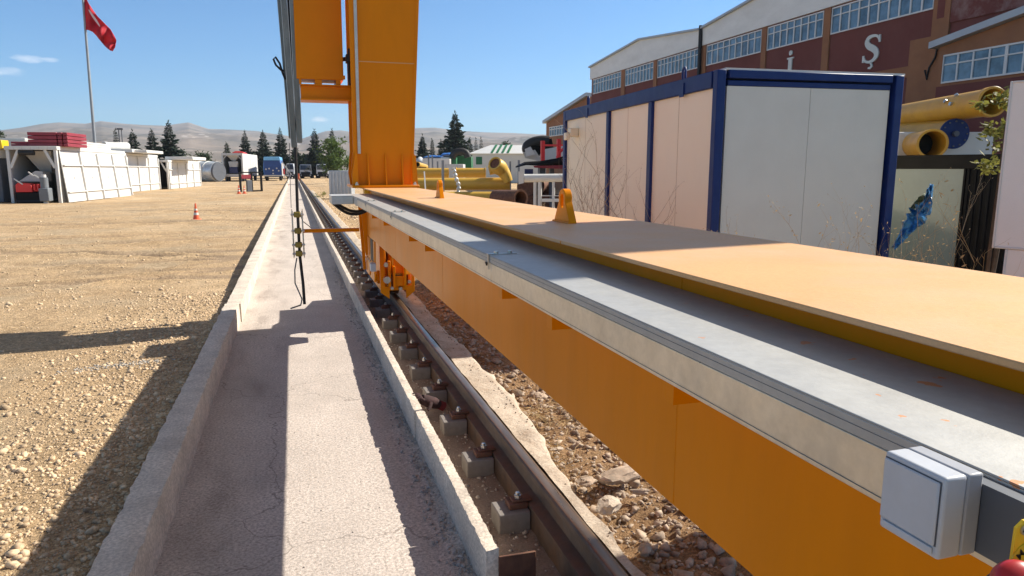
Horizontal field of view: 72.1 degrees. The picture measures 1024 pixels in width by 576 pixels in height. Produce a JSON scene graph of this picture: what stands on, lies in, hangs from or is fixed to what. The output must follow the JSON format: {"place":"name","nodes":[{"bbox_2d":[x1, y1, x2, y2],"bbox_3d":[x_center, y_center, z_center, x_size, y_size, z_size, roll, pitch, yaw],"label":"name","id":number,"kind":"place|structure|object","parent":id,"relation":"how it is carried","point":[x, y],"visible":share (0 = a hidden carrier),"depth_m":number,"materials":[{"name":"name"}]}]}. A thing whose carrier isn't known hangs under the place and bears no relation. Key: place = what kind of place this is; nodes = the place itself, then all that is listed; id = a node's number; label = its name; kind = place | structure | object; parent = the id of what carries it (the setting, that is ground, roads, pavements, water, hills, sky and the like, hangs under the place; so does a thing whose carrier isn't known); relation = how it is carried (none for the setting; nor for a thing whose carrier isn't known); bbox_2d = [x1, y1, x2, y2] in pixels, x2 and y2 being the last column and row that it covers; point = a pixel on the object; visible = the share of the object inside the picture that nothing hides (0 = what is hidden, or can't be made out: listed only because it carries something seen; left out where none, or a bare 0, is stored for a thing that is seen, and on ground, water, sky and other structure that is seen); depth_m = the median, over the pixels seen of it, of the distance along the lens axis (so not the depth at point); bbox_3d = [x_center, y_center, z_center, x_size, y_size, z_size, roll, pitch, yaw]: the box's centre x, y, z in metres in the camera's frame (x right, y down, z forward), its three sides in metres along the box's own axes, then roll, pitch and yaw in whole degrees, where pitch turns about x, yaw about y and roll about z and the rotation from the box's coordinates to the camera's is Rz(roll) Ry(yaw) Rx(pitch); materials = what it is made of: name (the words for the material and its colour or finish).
{"place":"outdoors","nodes":[
{"label":"outdoors","id":0,"kind":"place"},
{"bbox_2d":[0,290,232,575],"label":"coarse gravel","id":1,"kind":"structure","parent":0,"point":[17,559],"depth_m":4.64,"materials":[{"name":"beige gravel"}]},
{"bbox_2d":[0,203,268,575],"bbox_3d":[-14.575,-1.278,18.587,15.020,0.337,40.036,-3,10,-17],"label":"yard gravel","id":2,"kind":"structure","parent":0,"point":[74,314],"depth_m":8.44,"materials":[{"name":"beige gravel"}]},
{"bbox_2d":[1,121,545,169],"bbox_3d":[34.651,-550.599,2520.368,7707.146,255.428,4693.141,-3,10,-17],"label":"hills","id":3,"kind":"structure","parent":0,"point":[191,137],"depth_m":2120.43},
{"bbox_2d":[153,177,473,575],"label":"path","id":4,"kind":"structure","parent":0,"point":[266,416],"depth_m":4.56,"materials":[{"name":"grey concrete"}]},
{"bbox_2d":[187,264,553,575],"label":"concrete crumbs","id":5,"kind":"object","parent":4,"relation":"on","point":[463,551],"visible":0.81,"depth_m":4.41,"materials":[{"name":"grey concrete"}]},
{"bbox_2d":[0,0,745,137],"label":"sky","id":6,"kind":"structure","parent":0,"point":[504,66],"materials":[{"name":"blue"}]},
{"bbox_2d":[0,176,751,575],"bbox_3d":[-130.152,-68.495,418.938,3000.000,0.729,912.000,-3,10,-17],"label":"ground","id":7,"kind":"structure","parent":0,"point":[172,268],"depth_m":7.96,"materials":[{"name":"beige gravel"}]},
{"bbox_2d":[0,158,10,201],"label":"dark container","id":8,"kind":"object","parent":7,"relation":"on","point":[5,195],"visible":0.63,"depth_m":39.47,"materials":[{"name":"metal"}]},
{"bbox_2d":[14,171,51,202],"bbox_3d":[-26.729,-5.649,39.377,1.380,1.780,1.605,-2,10,-11],"label":"mixing machine","id":9,"kind":"object","parent":7,"relation":"on","point":[27,192],"visible":0.66,"depth_m":38.79,"materials":[{"name":"metal"}]},
{"bbox_2d":[38,175,52,202],"bbox_3d":[-25.731,-5.443,38.818,0.500,1.600,0.550,-2,10,-11],"label":"gear motor","id":10,"kind":"object","parent":7,"relation":"on","point":[45,193],"visible":1,"depth_m":38.62,"materials":[{"name":"white paint"}]},
{"bbox_2d":[3,146,132,202],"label":"plant container","id":11,"kind":"object","parent":7,"relation":"on","point":[81,174],"visible":0.94,"depth_m":41.37,"materials":[{"name":"white metal"}]},
{"bbox_2d":[27,132,86,147],"bbox_3d":[-26.145,-8.512,40.571,2.000,0.772,2.800,-2,10,-11],"label":"red panel stack","id":12,"kind":"object","parent":11,"relation":"on","point":[66,139],"visible":1,"depth_m":39.34,"materials":[{"name":"paint"}]},
{"bbox_2d":[82,142,110,149],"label":"white board stack","id":13,"kind":"object","parent":11,"relation":"on","point":[100,146],"visible":0.4,"depth_m":45.49,"materials":[{"name":"paint"}]},
{"bbox_2d":[82,0,95,142],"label":"flagpole","id":14,"kind":"object","parent":7,"relation":"on","point":[90,87],"visible":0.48,"depth_m":72.36,"materials":[{"name":"metal"}]},
{"bbox_2d":[84,0,115,50],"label":"flag","id":15,"kind":"object","parent":14,"relation":"hanging from","point":[98,27],"visible":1,"depth_m":71.51,"materials":[{"name":"fabric"}]},
{"bbox_2d":[54,356,175,374],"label":"pale chippings","id":16,"kind":"object","parent":7,"relation":"on","point":[125,364],"visible":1,"depth_m":6.22,"materials":[{"name":"gravel"}]},
{"bbox_2d":[124,153,160,191],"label":"plant container","id":17,"kind":"object","parent":7,"relation":"on","point":[144,170],"visible":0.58,"depth_m":61.76,"materials":[{"name":"white metal"}]},
{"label":"drum cradle","id":18,"kind":"object","parent":17,"relation":"on","visible":0},
{"bbox_2d":[101,142,129,148],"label":"white drum","id":19,"kind":"object","parent":18,"relation":"on","point":[119,145],"visible":0.57,"depth_m":59.72,"materials":[{"name":"paint"}]},
{"bbox_2d":[145,128,159,158],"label":"conifer tree","id":20,"kind":"object","parent":7,"relation":"on","point":[153,142],"visible":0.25,"depth_m":117.27,"materials":[{"name":"green plant"}]},
{"bbox_2d":[87,303,240,575],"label":"kerb","id":21,"kind":"structure","parent":7,"relation":"on","point":[134,540],"depth_m":3.89,"materials":[{"name":"concrete"}]},
{"bbox_2d":[156,119,186,160],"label":"conifer tree","id":22,"kind":"object","parent":7,"relation":"on","point":[168,147],"visible":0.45,"depth_m":115.16,"materials":[{"name":"green plant"}]},
{"bbox_2d":[159,160,201,188],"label":"plant container","id":23,"kind":"object","parent":7,"relation":"on","point":[174,174],"visible":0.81,"depth_m":72.55,"materials":[{"name":"white paint"}]},
{"bbox_2d":[165,156,205,160],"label":"white boards","id":24,"kind":"object","parent":23,"relation":"on","point":[187,158],"visible":0.98,"depth_m":68.37,"materials":[{"name":"paint"}]},
{"bbox_2d":[199,161,225,181],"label":"tank","id":25,"kind":"object","parent":7,"relation":"on","point":[211,171],"visible":0.69,"depth_m":107.79,"materials":[{"name":"silver metal"}]},
{"bbox_2d":[221,153,257,181],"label":"white trailer","id":26,"kind":"object","parent":7,"relation":"on","point":[234,164],"visible":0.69,"depth_m":112.05,"materials":[{"name":"paint"}]},
{"bbox_2d":[239,130,252,154],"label":"conifer tree","id":27,"kind":"object","parent":7,"relation":"on","point":[244,144],"visible":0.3,"depth_m":141.86,"materials":[{"name":"green plant"}]},
{"bbox_2d":[238,172,262,191],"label":"gate frame","id":28,"kind":"object","parent":7,"relation":"on","point":[249,185],"visible":0.98,"depth_m":59.47,"materials":[{"name":"grey paint"}]},
{"bbox_2d":[227,179,288,321],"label":"kerb","id":29,"kind":"structure","parent":7,"relation":"on","point":[242,290],"depth_m":12.07,"materials":[{"name":"concrete"}]},
{"bbox_2d":[251,130,275,175],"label":"conifer tree","id":30,"kind":"object","parent":7,"relation":"on","point":[262,152],"visible":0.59,"depth_m":141.70,"materials":[{"name":"green plant"}]},
{"bbox_2d":[263,157,291,180],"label":"blue trailer","id":31,"kind":"object","parent":7,"relation":"on","point":[274,166],"visible":0.99,"depth_m":116.87,"materials":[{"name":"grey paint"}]},
{"bbox_2d":[273,127,290,177],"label":"conifer tree","id":32,"kind":"object","parent":7,"relation":"on","point":[280,152],"visible":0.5,"depth_m":146.78,"materials":[{"name":"green plant"}]},
{"bbox_2d":[298,164,313,178],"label":"parked lorry","id":33,"kind":"object","parent":7,"relation":"on","point":[303,171],"visible":0.91,"depth_m":145.63,"materials":[{"name":"paint"}]},
{"bbox_2d":[303,128,324,177],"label":"conifer tree","id":34,"kind":"object","parent":7,"relation":"on","point":[311,159],"visible":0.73,"depth_m":146.51,"materials":[{"name":"green plant"}]},
{"bbox_2d":[312,136,348,173],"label":"leafy tree","id":35,"kind":"object","parent":7,"relation":"on","point":[334,149],"visible":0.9,"depth_m":89.90,"materials":[{"name":"green plant"}]},
{"bbox_2d":[333,248,345,277],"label":"kerb","id":36,"kind":"structure","parent":7,"relation":"on","point":[339,262],"depth_m":13.10,"materials":[{"name":"concrete"}]},
{"bbox_2d":[329,170,354,193],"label":"ribbed cabinet","id":37,"kind":"object","parent":7,"relation":"on","point":[339,180],"visible":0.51,"depth_m":44.20,"materials":[{"name":"metal"}]},
{"bbox_2d":[343,267,361,313],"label":"kerb","id":38,"kind":"structure","parent":7,"relation":"on","point":[353,291],"depth_m":10.18,"materials":[{"name":"concrete"}]},
{"bbox_2d":[358,298,386,361],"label":"kerb","id":39,"kind":"structure","parent":7,"relation":"on","point":[377,338],"depth_m":7.67,"materials":[{"name":"concrete"}]},
{"bbox_2d":[381,343,422,439],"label":"kerb","id":40,"kind":"structure","parent":7,"relation":"on","point":[408,402],"depth_m":5.53,"materials":[{"name":"concrete"}]},
{"bbox_2d":[415,134,429,159],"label":"conifer tree","id":41,"kind":"object","parent":7,"relation":"on","point":[422,150],"visible":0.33,"depth_m":146.82,"materials":[{"name":"green plant"}]},
{"bbox_2d":[300,181,560,575],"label":"rail bed","id":42,"kind":"object","parent":7,"relation":"on","point":[482,503],"visible":0.12,"depth_m":4.14,"materials":[{"name":"soil"}]},
{"bbox_2d":[375,302,390,317],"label":"rail block","id":43,"kind":"structure","parent":42,"relation":"on","point":[383,311],"depth_m":8.72,"materials":[{"name":"concrete"}]},
{"bbox_2d":[382,313,398,328],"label":"rail block","id":44,"kind":"structure","parent":42,"relation":"on","point":[390,321],"depth_m":8.08,"materials":[{"name":"concrete"}]},
{"bbox_2d":[389,325,407,343],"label":"rail block","id":45,"kind":"structure","parent":42,"relation":"on","point":[398,335],"depth_m":7.43,"materials":[{"name":"concrete"}]},
{"bbox_2d":[398,340,418,359],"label":"rail block","id":46,"kind":"structure","parent":42,"relation":"on","point":[408,350],"depth_m":6.79,"materials":[{"name":"concrete"}]},
{"bbox_2d":[409,357,431,379],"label":"rail block","id":47,"kind":"structure","parent":42,"relation":"on","point":[420,369],"depth_m":6.15,"materials":[{"name":"concrete"}]},
{"bbox_2d":[412,392,446,410],"bbox_3d":[-0.608,0.850,5.171,0.273,0.159,0.163,-3,10,-17],"label":"work glove","id":48,"kind":"object","parent":42,"relation":"on","point":[429,402],"visible":0.85,"depth_m":5.17,"materials":[{"name":"fabric"}]},
{"bbox_2d":[423,379,447,403],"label":"rail block","id":49,"kind":"structure","parent":42,"relation":"on","point":[438,390],"depth_m":5.51,"materials":[{"name":"concrete"}]},
{"bbox_2d":[440,407,468,435],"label":"rail block","id":50,"kind":"structure","parent":42,"relation":"on","point":[453,423],"depth_m":4.85,"materials":[{"name":"concrete"}]},
{"bbox_2d":[300,179,627,575],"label":"crane rail","id":51,"kind":"object","parent":42,"relation":"on","point":[570,542],"visible":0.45,"depth_m":3.90,"materials":[{"name":"metal"}]},
{"bbox_2d":[272,0,1023,575],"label":"gantry crane","id":52,"kind":"object","parent":51,"relation":"on","point":[754,406],"visible":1,"depth_m":1.33,"materials":[{"name":"paint"}]},
{"bbox_2d":[462,443,494,477],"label":"rail block","id":53,"kind":"structure","parent":42,"relation":"on","point":[477,461],"depth_m":4.21,"materials":[{"name":"concrete"}]},
{"bbox_2d":[491,491,531,533],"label":"rail block","id":54,"kind":"structure","parent":42,"relation":"on","point":[510,514],"depth_m":3.56,"materials":[{"name":"concrete"}]},
{"bbox_2d":[498,550,535,575],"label":"steel plate","id":55,"kind":"object","parent":42,"relation":"on","point":[520,564],"visible":1,"depth_m":3.10,"materials":[{"name":"brown metal"}]},
{"bbox_2d":[417,168,448,177],"bbox_3d":[-3.351,-4.837,29.608,1.373,0.479,0.482,0,10,0],"label":"yellow pipe","id":56,"kind":"object","parent":7,"relation":"on","point":[433,172],"visible":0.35,"depth_m":29.44,"materials":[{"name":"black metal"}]},
{"bbox_2d":[422,159,451,167],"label":"pale box row","id":57,"kind":"object","parent":7,"relation":"on","point":[446,161],"visible":0.34,"depth_m":74.82,"materials":[{"name":"white paint"}]},
{"bbox_2d":[416,411,469,530],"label":"kerb","id":58,"kind":"structure","parent":7,"relation":"on","point":[449,482],"depth_m":4.09,"materials":[{"name":"concrete"}]},
{"bbox_2d":[434,111,470,157],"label":"conifer tree","id":59,"kind":"object","parent":7,"relation":"on","point":[454,140],"visible":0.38,"depth_m":136.19,"materials":[{"name":"green plant"}]},
{"bbox_2d":[449,157,457,163],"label":"green skip","id":60,"kind":"object","parent":7,"relation":"on","point":[453,161],"visible":0.3,"depth_m":76.79,"materials":[{"name":"paint"}]},
{"bbox_2d":[449,148,470,159],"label":"black chute","id":61,"kind":"object","parent":60,"relation":"on","point":[456,152],"visible":1,"depth_m":76.32,"materials":[{"name":"rubber"}]},
{"bbox_2d":[418,178,509,189],"bbox_3d":[-2.111,-4.210,28.497,4.071,0.522,0.500,0,10,0],"label":"yellow pipe","id":62,"kind":"object","parent":7,"relation":"on","point":[479,184],"visible":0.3,"depth_m":28.28,"materials":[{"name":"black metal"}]},
{"bbox_2d":[456,167,485,177],"bbox_3d":[-1.723,-4.845,29.607,1.238,0.468,0.471,0,10,0],"label":"yellow pipe","id":63,"kind":"object","parent":62,"relation":"on","point":[470,172],"visible":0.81,"depth_m":29.43,"materials":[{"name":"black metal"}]},
{"bbox_2d":[488,157,511,182],"bbox_3d":[-0.643,-4.682,27.997,1.088,1.051,0.999,8,12,39],"label":"pipe elbow","id":64,"kind":"object","parent":62,"relation":"attached to","point":[498,166],"visible":1,"depth_m":27.63,"materials":[{"name":"metal"}]},
{"bbox_2d":[448,192,490,198],"bbox_3d":[-1.558,-3.511,27.194,2.324,0.418,0.421,0,10,0],"label":"yellow pipe","id":65,"kind":"object","parent":7,"relation":"on","point":[482,194],"visible":0.1,"depth_m":27.02,"materials":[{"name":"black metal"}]},
{"bbox_2d":[311,190,645,575],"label":"edge strip","id":66,"kind":"object","parent":7,"relation":"on","point":[531,439],"visible":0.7,"depth_m":4.92,"materials":[{"name":"concrete"}]},
{"bbox_2d":[534,445,600,481],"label":"dry grass","id":67,"kind":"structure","parent":66,"relation":"on","point":[552,456],"depth_m":4.19,"materials":[{"name":"plant"}]},
{"bbox_2d":[458,494,498,575],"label":"kerb","id":68,"kind":"structure","parent":7,"relation":"on","point":[481,548],"depth_m":3.26,"materials":[{"name":"concrete"}]},
{"bbox_2d":[470,144,539,182],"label":"white hall","id":69,"kind":"structure","parent":7,"relation":"on","point":[506,154],"depth_m":93.59,"materials":[{"name":"paint"}]},
{"bbox_2d":[490,190,527,203],"bbox_3d":[-0.132,-3.104,24.221,0.593,0.596,1.489,-7,12,-35],"label":"rusty steel pipe","id":70,"kind":"object","parent":7,"relation":"on","point":[518,196],"visible":0.71,"depth_m":23.94,"materials":[{"name":"metal"}]},
{"bbox_2d":[517,182,558,208],"bbox_3d":[1.020,-3.697,28.254,1.944,1.519,3.227,-1,10,-6],"label":"rusty tank","id":71,"kind":"object","parent":7,"relation":"on","point":[527,187],"visible":0.33,"depth_m":26.81,"materials":[{"name":"metal"}]},
{"bbox_2d":[518,171,562,207],"bbox_3d":[1.137,-2.747,21.878,1.879,1.761,0.325,0,10,1],"label":"white pipe stand","id":72,"kind":"object","parent":7,"relation":"on","point":[536,178],"visible":0.65,"depth_m":21.68,"materials":[{"name":"paint"}]},
{"bbox_2d":[522,135,562,173],"bbox_3d":[1.845,-5.660,34.134,2.762,3.341,2.800,0,10,0],"label":"conveyor hood","id":73,"kind":"object","parent":7,"relation":"on","point":[530,148],"visible":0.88,"depth_m":33.17,"materials":[{"name":"black metal"}]},
{"bbox_2d":[534,139,562,207],"bbox_3d":[1.618,-4.260,27.170,1.610,2.889,2.048,0,10,2],"label":"red steel rack","id":74,"kind":"object","parent":7,"relation":"on","point":[558,145],"visible":0.56,"depth_m":26.43,"materials":[{"name":"metal"}]},
{"bbox_2d":[516,156,562,167],"bbox_3d":[1.110,-4.551,25.182,2.069,0.487,0.500,2,10,9],"label":"black sheet","id":75,"kind":"object","parent":74,"relation":"on","point":[554,161],"visible":0.76,"depth_m":25.11,"materials":[{"name":"plastic"}]},
{"bbox_2d":[522,398,576,433],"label":"dry grass","id":76,"kind":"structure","parent":7,"relation":"on","point":[543,414],"depth_m":4.97,"materials":[{"name":"plant"}]},
{"bbox_2d":[542,92,591,189],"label":"factory hall","id":77,"kind":"structure","parent":7,"relation":"on","point":[554,129],"depth_m":59.13,"materials":[{"name":"brown paint"}]},
{"bbox_2d":[407,279,752,575],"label":"rubble","id":78,"kind":"object","parent":7,"relation":"on","point":[725,570],"visible":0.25,"depth_m":4.04,"materials":[{"name":"stone"}]},
{"bbox_2d":[575,476,597,486],"bbox_3d":[0.422,1.108,4.031,0.107,0.045,0.116,6,11,34],"label":"rock","id":79,"kind":"object","parent":7,"relation":"on","point":[591,480],"visible":0.94,"depth_m":4.01,"materials":[{"name":"stone"}]},
{"bbox_2d":[551,111,625,216],"bbox_3d":[1.017,-1.098,9.468,1.036,2.488,1.377,5,11,29],"label":"dry weed","id":80,"kind":"object","parent":7,"relation":"on","point":[591,183],"visible":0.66,"depth_m":9.41,"materials":[{"name":"plant"}]},
{"bbox_2d":[596,495,621,515],"bbox_3d":[0.511,1.150,3.717,0.135,0.095,0.162,3,10,15],"label":"rock","id":81,"kind":"object","parent":7,"relation":"on","point":[604,508],"visible":0.98,"depth_m":3.68,"materials":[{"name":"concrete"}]},
{"bbox_2d":[599,465,640,484],"bbox_3d":[0.621,1.090,4.084,0.279,0.089,0.154,-8,12,-38],"label":"rock","id":82,"kind":"object","parent":7,"relation":"on","point":[621,475],"visible":0.89,"depth_m":4.04,"materials":[{"name":"stone"}]},
{"bbox_2d":[571,165,683,224],"bbox_3d":[1.425,-0.543,8.255,1.324,1.795,0.884,-9,13,-43],"label":"dry weed","id":83,"kind":"object","parent":7,"relation":"on","point":[628,201],"visible":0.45,"depth_m":8.06,"materials":[{"name":"plant"}]},
{"bbox_2d":[638,541,651,556],"bbox_3d":[0.622,1.230,3.305,0.065,0.052,0.094,3,10,15],"label":"rock","id":84,"kind":"object","parent":7,"relation":"on","point":[645,549],"visible":1,"depth_m":3.29,"materials":[{"name":"stone"}]},
{"bbox_2d":[562,66,904,256],"bbox_3d":[2.521,-1.365,10.233,2.414,2.997,5.406,-2,10,-13],"label":"site cabin","id":85,"kind":"object","parent":7,"relation":"on","point":[742,143],"visible":0.64,"depth_m":7.73,"materials":[{"name":"white metal"}]},
{"bbox_2d":[588,0,1023,153],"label":"factory hall","id":86,"kind":"structure","parent":7,"relation":"on","point":[931,49],"depth_m":25.96,"materials":[{"name":"brown paint"}]},
{"bbox_2d":[593,71,620,93],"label":"window","id":87,"kind":"structure","parent":86,"relation":"in","point":[612,81],"depth_m":46.19,"materials":[{"name":"blue glass"}]},
{"bbox_2d":[625,62,653,85],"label":"window","id":88,"kind":"structure","parent":86,"relation":"in","point":[642,73],"depth_m":41.90,"materials":[{"name":"blue glass"}]},
{"bbox_2d":[657,48,697,77],"bbox_3d":[8.862,-12.020,37.766,0.049,0.980,4.270,-3,10,-17],"label":"window","id":89,"kind":"structure","parent":86,"relation":"in","point":[671,65],"depth_m":37.76,"materials":[{"name":"blue glass"}]},
{"bbox_2d":[706,29,761,65],"bbox_3d":[10.340,-11.221,33.014,0.049,0.980,4.350,-3,10,-17],"label":"window","id":90,"kind":"structure","parent":86,"relation":"in","point":[747,44],"depth_m":32.85,"materials":[{"name":"blue glass"}]},
{"bbox_2d":[767,10,824,50],"bbox_3d":[11.602,-10.538,28.955,0.049,0.980,3.420,-3,10,-17],"label":"window","id":91,"kind":"structure","parent":86,"relation":"in","point":[809,27],"depth_m":28.86,"materials":[{"name":"blue glass"}]},
{"bbox_2d":[830,0,933,34],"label":"window","id":92,"kind":"structure","parent":86,"relation":"in","point":[859,13],"depth_m":25.12,"materials":[{"name":"blue glass"}]},
{"bbox_2d":[941,41,1023,83],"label":"window","id":93,"kind":"structure","parent":86,"relation":"in","point":[1006,59],"depth_m":20.65,"materials":[{"name":"blue glass"}]},
{"bbox_2d":[860,222,958,264],"bbox_3d":[3.975,-0.054,7.074,0.596,1.222,0.879,-9,13,-44],"label":"dry weed","id":94,"kind":"object","parent":7,"relation":"on","point":[906,247],"visible":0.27,"depth_m":7.07,"materials":[{"name":"plant"}]},
{"bbox_2d":[819,180,1020,275],"bbox_3d":[2.318,0.254,3.830,0.837,1.691,1.172,-3,10,-17],"label":"dry weed","id":95,"kind":"object","parent":7,"relation":"on","point":[956,233],"visible":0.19,"depth_m":3.52,"materials":[{"name":"plant"}]},
{"bbox_2d":[897,132,993,154],"bbox_3d":[8.151,-1.771,14.304,1.820,2.647,1.800,0,10,0],"label":"white tank","id":96,"kind":"object","parent":7,"relation":"on","point":[973,144],"visible":0.02,"depth_m":13.24,"materials":[{"name":"metal"}]},
{"bbox_2d":[888,154,1004,273],"bbox_3d":[5.401,-0.589,8.693,0.080,2.078,2.434,-8,12,-39],"label":"partition","id":97,"kind":"object","parent":7,"relation":"on","point":[917,175],"visible":0.22,"depth_m":8.64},
{"bbox_2d":[892,184,933,249],"bbox_3d":[4.524,-0.796,7.872,0.495,0.734,0.213,-1,10,-7],"label":"plastic bag","id":98,"kind":"object","parent":97,"relation":"attached to","point":[909,226],"visible":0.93,"depth_m":7.88,"materials":[{"name":"blue plastic"}]},
{"bbox_2d":[911,173,990,266],"bbox_3d":[4.702,-0.436,7.545,1.304,1.819,0.676,-3,10,-17],"label":"dry weed","id":99,"kind":"object","parent":7,"relation":"on","point":[952,253],"visible":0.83,"depth_m":7.53,"materials":[{"name":"plant"}]},
{"bbox_2d":[969,86,1008,272],"bbox_3d":[4.462,-0.637,6.605,0.586,2.529,0.659,8,12,39],"label":"bush","id":100,"kind":"object","parent":7,"relation":"on","point":[996,134],"visible":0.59,"depth_m":6.53,"materials":[{"name":"green plant"}]},
{"bbox_2d":[992,80,1023,276],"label":"signboard","id":101,"kind":"object","parent":7,"relation":"on","point":[1009,220],"visible":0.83,"depth_m":4.13,"materials":[{"name":"white paint"}]},
{"bbox_3d":[8.207,-1.808,13.649,0.400,2.738,0.160,-3,10,-17],"label":"pipe prop","id":102,"kind":"object","parent":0,"visible":0},
{"bbox_2d":[900,118,969,148],"bbox_3d":[8.121,-3.377,15.690,0.548,0.710,5.870,0,10,0],"label":"steel pipe","id":103,"kind":"object","parent":102,"relation":"on","point":[956,131],"visible":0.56,"depth_m":12.90,"materials":[{"name":"metal"}]},
{"bbox_2d":[900,86,1006,122],"bbox_3d":[8.170,-3.667,15.054,0.536,0.564,6.138,0,10,-1],"label":"steel pipe","id":104,"kind":"object","parent":102,"relation":"on","point":[957,105],"visible":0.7,"depth_m":12.80,"materials":[{"name":"yellow metal"}]},
{"bbox_3d":[7.371,-1.357,13.360,2.600,2.144,0.160,0,10,0],"label":"pipe rack","id":105,"kind":"object","parent":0,"visible":0},
{"bbox_2d":[902,129,948,154],"bbox_3d":[8.391,-3.260,16.380,0.507,0.613,8.690,2,10,14],"label":"steel pipe","id":106,"kind":"object","parent":105,"relation":"on","point":[931,142],"visible":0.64,"depth_m":12.66,"materials":[{"name":"yellow metal"}]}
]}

